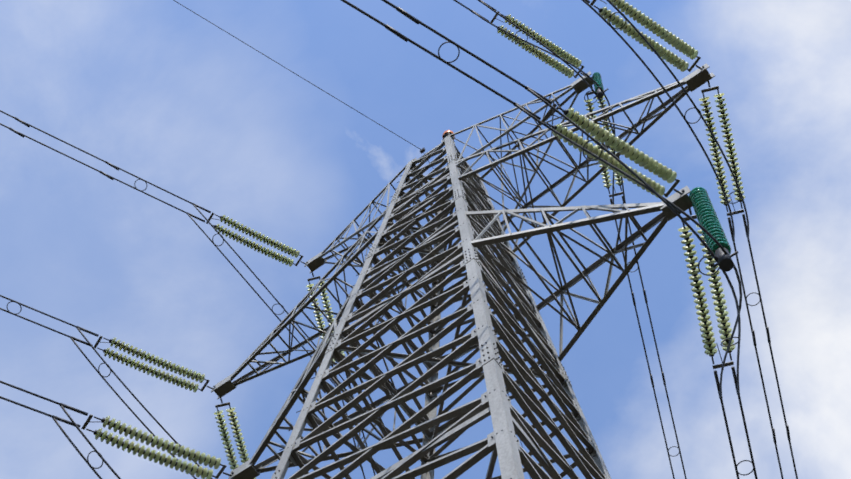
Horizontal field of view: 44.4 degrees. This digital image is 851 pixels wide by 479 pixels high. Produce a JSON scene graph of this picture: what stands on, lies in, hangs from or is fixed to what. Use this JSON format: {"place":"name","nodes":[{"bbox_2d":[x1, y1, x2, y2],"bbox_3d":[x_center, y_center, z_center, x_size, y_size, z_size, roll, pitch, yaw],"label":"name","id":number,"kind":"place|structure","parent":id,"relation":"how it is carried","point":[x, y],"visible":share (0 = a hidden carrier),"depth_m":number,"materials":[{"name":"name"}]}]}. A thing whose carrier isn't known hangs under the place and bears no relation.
{"place":"outdoors","nodes":[
{"label":"outdoors","id":0,"kind":"place"},
{"bbox_2d":[0,0,850,478],"label":"sky","id":1,"kind":"structure","parent":0,"point":[153,90],"materials":[{"name":"blue"}]},
{"label":"ground","id":2,"kind":"structure","parent":0,"visible":0},
{"bbox_2d":[0,0,797,478],"bbox_3d":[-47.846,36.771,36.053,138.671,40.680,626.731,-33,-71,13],"label":"pylon tower","id":3,"kind":"structure","parent":2,"relation":"on","point":[474,216],"depth_m":27.61,"materials":[{"name":"metal"}]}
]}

